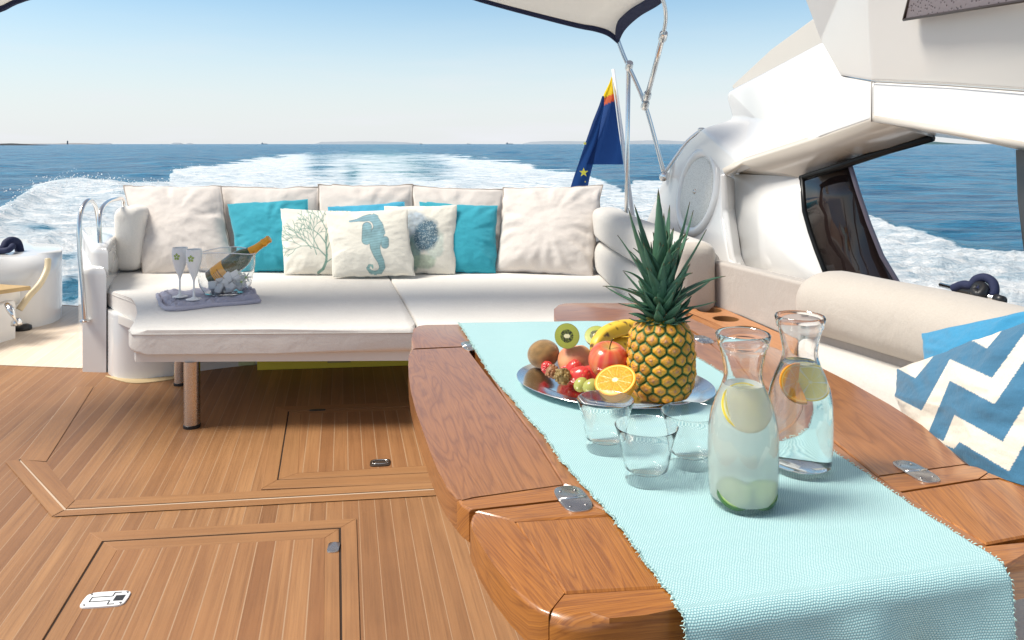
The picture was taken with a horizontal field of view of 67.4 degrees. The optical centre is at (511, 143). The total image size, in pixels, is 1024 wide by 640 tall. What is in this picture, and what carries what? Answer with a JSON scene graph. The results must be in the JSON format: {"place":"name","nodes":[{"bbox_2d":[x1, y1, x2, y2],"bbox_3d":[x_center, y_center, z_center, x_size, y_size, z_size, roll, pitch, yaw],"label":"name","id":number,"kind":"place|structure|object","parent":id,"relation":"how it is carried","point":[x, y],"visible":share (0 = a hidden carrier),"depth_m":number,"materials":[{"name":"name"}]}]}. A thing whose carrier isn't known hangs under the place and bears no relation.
{"place":"outdoors","nodes":[
{"label":"outdoors","id":0,"kind":"place"},
{"bbox_2d":[60,143,91,143],"bbox_3d":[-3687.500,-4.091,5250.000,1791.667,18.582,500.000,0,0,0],"label":"hills","id":1,"kind":"structure","parent":0,"point":[76,143],"depth_m":5134.61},
{"bbox_2d":[316,141,420,143],"bbox_3d":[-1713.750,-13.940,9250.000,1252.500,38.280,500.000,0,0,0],"label":"hills","id":2,"kind":"structure","parent":0,"point":[364,142],"depth_m":9097.01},
{"bbox_2d":[0,0,1020,143],"label":"sky","id":3,"kind":"structure","parent":0,"point":[74,71],"materials":[{"name":"blue"}]},
{"bbox_2d":[0,144,1023,305],"bbox_3d":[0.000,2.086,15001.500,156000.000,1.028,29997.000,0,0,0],"label":"sea","id":4,"kind":"structure","parent":0,"point":[944,213],"depth_m":46.50,"materials":[{"name":"liquid"}]},
{"bbox_2d":[0,143,35,144],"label":"rock","id":5,"kind":"object","parent":4,"relation":"in","point":[15,144],"visible":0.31,"depth_m":1245.07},
{"bbox_2d":[1,159,266,212],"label":"sea spray","id":6,"kind":"object","parent":4,"relation":"on","point":[84,176],"visible":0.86,"depth_m":31.83,"materials":[{"name":"liquid"}]},
{"bbox_2d":[927,142,958,143],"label":"island","id":7,"kind":"structure","parent":4,"relation":"on","point":[941,143],"depth_m":4266.05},
{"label":"hull","id":8,"kind":"structure","parent":4,"relation":"on","visible":0},
{"bbox_2d":[0,305,523,639],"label":"deck","id":9,"kind":"structure","parent":8,"relation":"on","point":[418,578],"depth_m":2.68,"materials":[{"name":"brown wood"}]},
{"bbox_2d":[0,238,61,327],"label":"bulwark","id":10,"kind":"object","parent":9,"relation":"attached to","point":[36,267],"visible":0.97,"depth_m":5.05,"materials":[{"name":"white plastic"}]},
{"bbox_2d":[0,237,23,253],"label":"mooring rope","id":11,"kind":"object","parent":10,"relation":"on","point":[9,244],"visible":1,"depth_m":5.21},
{"bbox_2d":[0,306,81,367],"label":"platform","id":12,"kind":"structure","parent":9,"relation":"on","point":[56,344],"depth_m":4.54,"materials":[{"name":"beige wood"}]},
{"bbox_2d":[0,284,30,342],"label":"boarding step","id":13,"kind":"object","parent":12,"relation":"on","point":[10,294],"visible":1,"depth_m":4.68,"materials":[{"name":"white plastic"}]},
{"bbox_2d":[4,302,22,325],"bbox_3d":[-2.989,1.018,4.592,0.096,0.142,0.116,0,0,0],"label":"deck cleat","id":14,"kind":"object","parent":13,"relation":"attached to","point":[10,310],"visible":1,"depth_m":4.56,"materials":[{"name":"silver metal"}]},
{"bbox_2d":[15,323,31,331],"bbox_3d":[-3.151,1.180,4.949,0.104,0.040,0.104,0,0,0],"label":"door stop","id":15,"kind":"object","parent":12,"relation":"on","point":[24,327],"depth_m":4.92,"materials":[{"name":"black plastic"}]},
{"bbox_2d":[78,227,119,371],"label":"gate wall","id":16,"kind":"structure","parent":9,"relation":"on","point":[100,266],"depth_m":4.04,"materials":[{"name":"white plastic"}]},
{"bbox_2d":[77,198,98,321],"bbox_3d":[-2.400,0.612,4.382,0.070,0.633,0.847,0,0,-23],"label":"grab rail","id":17,"kind":"object","parent":16,"relation":"attached to","point":[85,202],"visible":0.79,"depth_m":4.02,"materials":[{"name":"silver metal"}]},
{"bbox_2d":[97,196,125,242],"bbox_3d":[-2.362,0.447,4.550,0.053,0.262,0.787,0,0,-18],"label":"grab rail","id":18,"kind":"object","parent":16,"relation":"attached to","point":[99,217],"visible":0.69,"depth_m":4.22,"materials":[{"name":"silver metal"}]},
{"bbox_2d":[28,519,359,639],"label":"deck hatch","id":19,"kind":"object","parent":9,"relation":"on","point":[283,581],"visible":1,"depth_m":2.08,"materials":[{"name":"brown wood"}]},
{"bbox_2d":[5,387,435,515],"bbox_3d":[-1.297,1.197,2.877,2.359,0.001,0.890,0,0,28],"label":"deck border","id":20,"kind":"object","parent":9,"relation":"on","point":[40,449],"visible":0.84,"depth_m":2.63,"materials":[{"name":"brown wood"}]},
{"bbox_2d":[19,390,433,509],"bbox_3d":[-1.305,1.198,2.885,2.344,0.001,0.808,0,0,28],"label":"deck caulk","id":21,"kind":"object","parent":9,"relation":"on","point":[51,494],"visible":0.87,"depth_m":2.60,"materials":[{"name":"rubber"}]},
{"bbox_2d":[238,361,254,365],"bbox_3d":[-1.514,1.134,4.265,0.198,0.128,0.253,0,0,-10],"label":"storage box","id":22,"kind":"object","parent":9,"relation":"on","point":[246,363],"visible":0.04,"depth_m":4.15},
{"bbox_2d":[257,361,407,369],"bbox_3d":[-0.936,1.119,4.287,0.869,0.158,0.353,0,0,-6],"label":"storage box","id":23,"kind":"object","parent":9,"relation":"on","point":[269,365],"visible":0.12,"depth_m":4.10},
{"bbox_2d":[261,402,430,489],"bbox_3d":[-0.583,1.193,3.114,0.773,0.012,0.976,0,0,-14],"label":"deck hatch","id":24,"kind":"object","parent":9,"relation":"on","point":[322,446],"visible":0.88,"depth_m":3.02,"materials":[{"name":"brown wood"}]},
{"bbox_2d":[106,205,719,429],"bbox_3d":[-0.805,0.789,4.088,3.610,0.822,2.225,0,0,0],"label":"sofa","id":25,"kind":"object","parent":9,"relation":"on","point":[310,317],"visible":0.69,"depth_m":3.68,"materials":[{"name":"white fabric"}]},
{"bbox_2d":[123,185,229,273],"bbox_3d":[-2.076,0.527,4.753,0.833,0.528,0.371,0,0,0],"label":"pillow","id":26,"kind":"object","parent":25,"relation":"on","point":[191,217],"visible":0.73,"depth_m":4.70,"materials":[{"name":"beige fabric"}]},
{"bbox_2d":[156,286,261,310],"bbox_3d":[-1.510,0.747,3.819,0.468,0.056,0.475,0,0,-26],"label":"napkin","id":27,"kind":"object","parent":25,"relation":"on","point":[167,301],"visible":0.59,"depth_m":3.70,"materials":[{"name":"purple fabric"}]},
{"bbox_2d":[172,247,187,297],"bbox_3d":[-1.613,0.623,3.730,0.073,0.240,0.073,0,0,0],"label":"champagne flute","id":28,"kind":"object","parent":27,"relation":"on","point":[179,258],"visible":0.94,"depth_m":3.71,"materials":[{"name":"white glass"}]},
{"bbox_2d":[186,248,201,300],"bbox_3d":[-1.520,0.623,3.669,0.073,0.240,0.073,0,0,0],"label":"champagne flute","id":29,"kind":"object","parent":27,"relation":"on","point":[193,258],"visible":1,"depth_m":3.65,"materials":[{"name":"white glass"}]},
{"bbox_2d":[197,246,254,295],"bbox_3d":[-1.429,0.634,3.827,0.293,0.218,0.220,0,0,0],"label":"ice bucket","id":30,"kind":"object","parent":27,"relation":"on","point":[225,271],"visible":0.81,"depth_m":3.74,"materials":[{"name":"clear glass"}]},
{"bbox_2d":[233,236,271,253],"bbox_3d":[-1.372,0.590,3.860,0.328,0.258,0.099,0,0,0],"label":"champagne bottle","id":31,"kind":"object","parent":30,"relation":"in","point":[260,244],"visible":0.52,"depth_m":3.84,"materials":[{"name":"green glass"}]},
{"bbox_2d":[227,199,307,271],"bbox_3d":[-1.506,0.559,4.705,0.548,0.430,0.228,0,0,0],"label":"pillow","id":32,"kind":"object","parent":25,"relation":"on","point":[252,223],"visible":0.56,"depth_m":4.68,"materials":[{"name":"teal fabric"}]},
{"bbox_2d":[221,186,318,246],"bbox_3d":[-1.528,0.536,4.885,0.767,0.529,0.281,0,0,0],"label":"pillow","id":33,"kind":"object","parent":25,"relation":"on","point":[234,194],"visible":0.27,"depth_m":4.93,"materials":[{"name":"beige fabric"}]},
{"bbox_2d":[281,209,350,274],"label":"pillow","id":34,"kind":"object","parent":25,"relation":"on","point":[307,249],"visible":0.75,"depth_m":4.56,"materials":[{"name":"fabric"}]},
{"bbox_2d":[318,184,412,210],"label":"pillow","id":35,"kind":"object","parent":25,"relation":"on","point":[332,195],"visible":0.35,"depth_m":4.93,"materials":[{"name":"beige fabric"}]},
{"bbox_2d":[328,202,404,211],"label":"pillow","id":36,"kind":"object","parent":25,"relation":"on","point":[376,207],"visible":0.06,"depth_m":4.81,"materials":[{"name":"teal fabric"}]},
{"bbox_2d":[326,209,414,276],"bbox_3d":[-0.835,0.575,4.497,0.562,0.376,0.228,0,0,0],"label":"pillow","id":37,"kind":"object","parent":25,"relation":"on","point":[370,243],"visible":1,"depth_m":4.45,"materials":[{"name":"fabric"}]},
{"bbox_2d":[384,205,456,273],"bbox_3d":[-0.562,0.572,4.634,0.456,0.397,0.222,0,0,0],"label":"pillow","id":38,"kind":"object","parent":25,"relation":"on","point":[431,231],"visible":0.68,"depth_m":4.59,"materials":[{"name":"fabric"}]},
{"bbox_2d":[411,185,502,250],"bbox_3d":[-0.347,0.532,4.884,0.621,0.538,0.284,0,0,0],"label":"pillow","id":39,"kind":"object","parent":25,"relation":"on","point":[469,196],"visible":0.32,"depth_m":4.93,"materials":[{"name":"beige fabric"}]},
{"bbox_2d":[419,202,497,272],"bbox_3d":[-0.334,0.566,4.686,0.492,0.412,0.245,0,0,0],"label":"pillow","id":40,"kind":"object","parent":25,"relation":"on","point":[475,249],"visible":0.63,"depth_m":4.63,"materials":[{"name":"teal fabric"}]},
{"bbox_2d":[495,184,602,275],"bbox_3d":[0.229,0.520,4.711,0.648,0.529,0.384,0,0,8],"label":"pillow","id":41,"kind":"object","parent":25,"relation":"on","point":[546,230],"visible":0.98,"depth_m":4.62,"materials":[{"name":"beige fabric"}]},
{"bbox_2d":[617,0,669,213],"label":"folding poles","id":42,"kind":"object","parent":25,"relation":"attached to","point":[645,97],"visible":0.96,"depth_m":4.18,"materials":[{"name":"silver metal"}]},
{"bbox_2d":[0,0,660,42],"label":"canopy","id":43,"kind":"object","parent":42,"relation":"attached to","point":[613,19],"visible":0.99,"depth_m":4.04,"materials":[{"name":"white fabric"}]},
{"bbox_2d":[408,303,1023,639],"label":"table","id":44,"kind":"object","parent":9,"relation":"on","point":[553,555],"visible":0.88,"depth_m":1.10,"materials":[{"name":"red wood"}]},
{"bbox_2d":[457,321,1017,639],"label":"table runner","id":45,"kind":"object","parent":44,"relation":"on","point":[844,549],"visible":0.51,"depth_m":0.94,"materials":[{"name":"teal fabric"}]},
{"bbox_2d":[577,390,633,455],"bbox_3d":[0.152,0.456,1.249,0.093,0.083,0.093,0,0,0],"label":"tumbler","id":46,"kind":"object","parent":45,"relation":"on","point":[602,411],"visible":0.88,"depth_m":1.22,"materials":[{"name":"clear glass"}]},
{"bbox_2d":[516,360,715,408],"bbox_3d":[0.205,0.487,1.560,0.392,0.015,0.331,0,0,0],"label":"platter","id":47,"kind":"object","parent":45,"relation":"on","point":[532,377],"visible":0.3,"depth_m":1.53,"materials":[{"name":"silver metal"}]},
{"bbox_2d":[527,339,558,367],"bbox_3d":[0.068,0.452,1.655,0.068,0.061,0.061,0,0,0],"label":"kiwi","id":48,"kind":"object","parent":47,"relation":"on","point":[540,352],"visible":0.93,"depth_m":1.63,"materials":[{"name":"brown food"}]},
{"bbox_2d":[541,361,552,373],"bbox_3d":[0.074,0.470,1.615,0.027,0.027,0.037,0,0,0],"label":"raspberry","id":49,"kind":"object","parent":47,"relation":"on","point":[544,365],"visible":0.59,"depth_m":1.60,"materials":[{"name":"red food"}]},
{"bbox_2d":[545,364,557,378],"bbox_3d":[0.082,0.467,1.575,0.028,0.029,0.030,0,0,-23],"label":"physalis","id":50,"kind":"object","parent":47,"relation":"on","point":[550,370],"visible":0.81,"depth_m":1.57,"materials":[{"name":"brown food"}]},
{"bbox_2d":[553,368,570,384],"bbox_3d":[0.101,0.468,1.546,0.036,0.035,0.035,0,0,0],"label":"physalis","id":51,"kind":"object","parent":47,"relation":"on","point":[562,376],"visible":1,"depth_m":1.53,"materials":[{"name":"beige food"}]},
{"bbox_2d":[558,345,589,368],"bbox_3d":[0.134,0.459,1.630,0.075,0.066,0.075,0,0,0],"label":"nectarine","id":52,"kind":"object","parent":47,"relation":"on","point":[580,353],"visible":0.45,"depth_m":1.60,"materials":[{"name":"orange food"}]},
{"bbox_2d":[555,323,579,348],"bbox_3d":[0.117,0.400,1.610,0.052,0.052,0.030,0,0,12],"label":"kiwi","id":53,"kind":"object","parent":52,"relation":"on","point":[567,335],"visible":1,"depth_m":1.60,"materials":[{"name":"green food"}]},
{"bbox_2d":[565,359,582,369],"bbox_3d":[0.126,0.464,1.580,0.039,0.042,0.032,0,0,0],"label":"strawberry","id":54,"kind":"object","parent":47,"relation":"on","point":[571,364],"visible":0.38,"depth_m":1.57,"materials":[{"name":"red food"}]},
{"bbox_2d":[569,366,591,384],"bbox_3d":[0.136,0.468,1.549,0.055,0.041,0.042,0,0,0],"label":"strawberry","id":55,"kind":"object","parent":47,"relation":"on","point":[579,371],"visible":0.63,"depth_m":1.54,"materials":[{"name":"red food"}]},
{"bbox_2d":[574,377,586,391],"bbox_3d":[0.134,0.467,1.490,0.029,0.028,0.027,0,0,0],"label":"grape","id":56,"kind":"object","parent":47,"relation":"on","point":[578,383],"visible":0.78,"depth_m":1.48,"materials":[{"name":"food"}]},
{"bbox_2d":[583,379,595,391],"bbox_3d":[0.151,0.463,1.465,0.034,0.030,0.029,0,0,0],"label":"grape","id":57,"kind":"object","parent":47,"relation":"on","point":[588,384],"visible":0.49,"depth_m":1.46,"materials":[{"name":"food"}]},
{"bbox_2d":[586,365,595,378],"bbox_3d":[0.162,0.463,1.550,0.043,0.032,0.030,0,0,0],"label":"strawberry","id":58,"kind":"object","parent":47,"relation":"on","point":[592,374],"visible":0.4,"depth_m":1.54,"materials":[{"name":"red food"}]},
{"bbox_2d":[585,326,600,344],"bbox_3d":[0.188,0.432,1.722,0.050,0.042,0.045,0,0,0],"label":"kiwi","id":59,"kind":"object","parent":47,"relation":"on","point":[590,332],"visible":0.34,"depth_m":1.73,"materials":[{"name":"food"}]},
{"bbox_2d":[588,339,627,375],"bbox_3d":[0.189,0.417,1.500,0.079,0.081,0.079,0,0,0],"label":"apple","id":60,"kind":"object","parent":47,"relation":"on","point":[603,355],"visible":0.64,"depth_m":1.48,"materials":[{"name":"red food"}]},
{"bbox_2d":[590,319,634,349],"bbox_3d":[0.241,0.425,1.676,0.186,0.088,0.069,0,0,-23],"label":"banana bunch","id":61,"kind":"object","parent":47,"relation":"on","point":[617,331],"visible":0.28,"depth_m":1.64,"materials":[{"name":"yellow food"}]},
{"bbox_2d":[595,365,635,394],"bbox_3d":[0.189,0.440,1.406,0.075,0.057,0.073,0,0,0],"label":"orange","id":62,"kind":"object","parent":47,"relation":"on","point":[620,378],"visible":0.86,"depth_m":1.40,"materials":[{"name":"orange food"}]},
{"bbox_2d":[603,188,725,404],"bbox_3d":[0.289,0.288,1.476,0.236,0.408,0.137,0,0,0],"label":"pineapple","id":63,"kind":"object","parent":47,"relation":"on","point":[661,357],"visible":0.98,"depth_m":1.44,"materials":[{"name":"yellow plant"}]},
{"bbox_2d":[615,414,678,488],"bbox_3d":[0.198,0.456,1.133,0.093,0.083,0.093,0,0,0],"label":"tumbler","id":64,"kind":"object","parent":45,"relation":"on","point":[647,441],"visible":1,"depth_m":1.11,"materials":[{"name":"clear glass"}]},
{"bbox_2d":[661,401,710,471],"bbox_3d":[0.278,0.456,1.192,0.093,0.083,0.093,0,0,0],"label":"tumbler","id":65,"kind":"object","parent":45,"relation":"on","point":[689,449],"visible":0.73,"depth_m":1.16,"materials":[{"name":"clear glass"}]},
{"bbox_2d":[707,327,779,515],"bbox_3d":[0.320,0.379,1.062,0.096,0.236,0.096,0,0,0],"label":"carafe","id":66,"kind":"object","parent":45,"relation":"on","point":[743,447],"visible":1,"depth_m":1.03,"materials":[{"name":"clear glass"}]},
{"bbox_2d":[768,310,833,480],"bbox_3d":[0.439,0.379,1.171,0.096,0.236,0.096,0,0,0],"label":"carafe","id":67,"kind":"object","parent":45,"relation":"on","point":[800,394],"visible":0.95,"depth_m":1.14,"materials":[{"name":"clear glass"}]},
{"bbox_2d":[796,271,1023,639],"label":"side sofa","id":68,"kind":"object","parent":9,"relation":"on","point":[871,339],"visible":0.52,"depth_m":2.19,"materials":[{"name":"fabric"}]},
{"bbox_2d":[683,306,781,350],"bbox_3d":[0.713,0.670,2.724,0.327,0.060,0.835,0,0,-12],"label":"console","id":69,"kind":"object","parent":68,"relation":"attached to","point":[716,317],"visible":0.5,"depth_m":2.80,"materials":[{"name":"brown wood"}]},
{"bbox_2d":[715,260,804,332],"bbox_3d":[0.895,0.552,2.790,0.061,0.214,0.658,0,0,-14],"label":"coaming panel","id":70,"kind":"object","parent":68,"relation":"on","point":[760,296],"visible":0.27,"depth_m":2.77,"materials":[{"name":"fabric"}]},
{"bbox_2d":[895,323,1023,484],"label":"pillow","id":71,"kind":"object","parent":68,"relation":"on","point":[964,402],"visible":0.62,"depth_m":1.27,"materials":[{"name":"fabric"}]},
{"bbox_2d":[922,311,1023,358],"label":"pillow","id":72,"kind":"object","parent":68,"relation":"on","point":[936,342],"visible":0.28,"depth_m":1.57,"materials":[{"name":"blue fabric"}]},
{"bbox_2d":[939,283,1006,302],"bbox_3d":[1.284,0.413,2.154,0.027,0.031,0.292,0,0,0],"label":"cleat","id":73,"kind":"object","parent":68,"relation":"attached to","point":[998,297],"visible":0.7,"depth_m":2.03,"materials":[{"name":"silver metal"}]},
{"bbox_2d":[950,273,999,297],"bbox_3d":[1.287,0.391,2.137,0.071,0.072,0.140,0,0,0],"label":"rope","id":74,"kind":"object","parent":68,"relation":"on","point":[976,285],"visible":0.88,"depth_m":2.10,"materials":[{"name":"blue fabric"}]},
{"bbox_2d":[571,69,634,215],"bbox_3d":[0.651,-0.004,5.597,0.484,1.086,0.141,0,0,-13],"label":"flag","id":75,"kind":"object","parent":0,"point":[602,145],"visible":0.95,"depth_m":5.56,"materials":[{"name":"fabric"}]},
{"bbox_2d":[523,140,684,143],"bbox_3d":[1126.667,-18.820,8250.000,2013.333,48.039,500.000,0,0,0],"label":"hills","id":76,"kind":"structure","parent":0,"point":[631,142],"depth_m":8084.17,"materials":[{"name":"grey"}]},
{"bbox_2d":[647,0,1023,279],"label":"hardtop arch","id":77,"kind":"structure","parent":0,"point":[816,93],"depth_m":2.70,"materials":[{"name":"white plastic"}]},
{"bbox_2d":[659,128,704,174],"bbox_3d":[0.922,0.045,4.162,0.257,0.264,0.045,0,0,33],"label":"grab rail","id":78,"kind":"object","parent":77,"relation":"attached to","point":[685,143],"visible":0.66,"depth_m":4.17,"materials":[{"name":"silver metal"}]},
{"bbox_2d":[675,149,719,236],"bbox_3d":[0.926,0.242,3.831,0.120,0.451,0.459,0,0,-11],"label":"speaker","id":79,"kind":"object","parent":77,"relation":"attached to","point":[698,186],"visible":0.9,"depth_m":3.79},
{"bbox_2d":[799,136,934,280],"bbox_3d":[1.312,0.282,2.753,0.236,0.633,0.598,0,0,-23],"label":"side window","id":80,"kind":"structure","parent":77,"relation":"attached to","point":[841,231],"depth_m":2.85,"materials":[{"name":"black glass"}]},
{"bbox_2d":[902,0,1023,20],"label":"vent panel","id":81,"kind":"object","parent":77,"relation":"attached to","point":[916,9],"visible":1,"depth_m":1.96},
{"bbox_2d":[1016,150,1023,248],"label":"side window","id":82,"kind":"structure","parent":77,"relation":"attached to","point":[1020,170],"depth_m":1.75,"materials":[{"name":"grey glass"}]}
]}

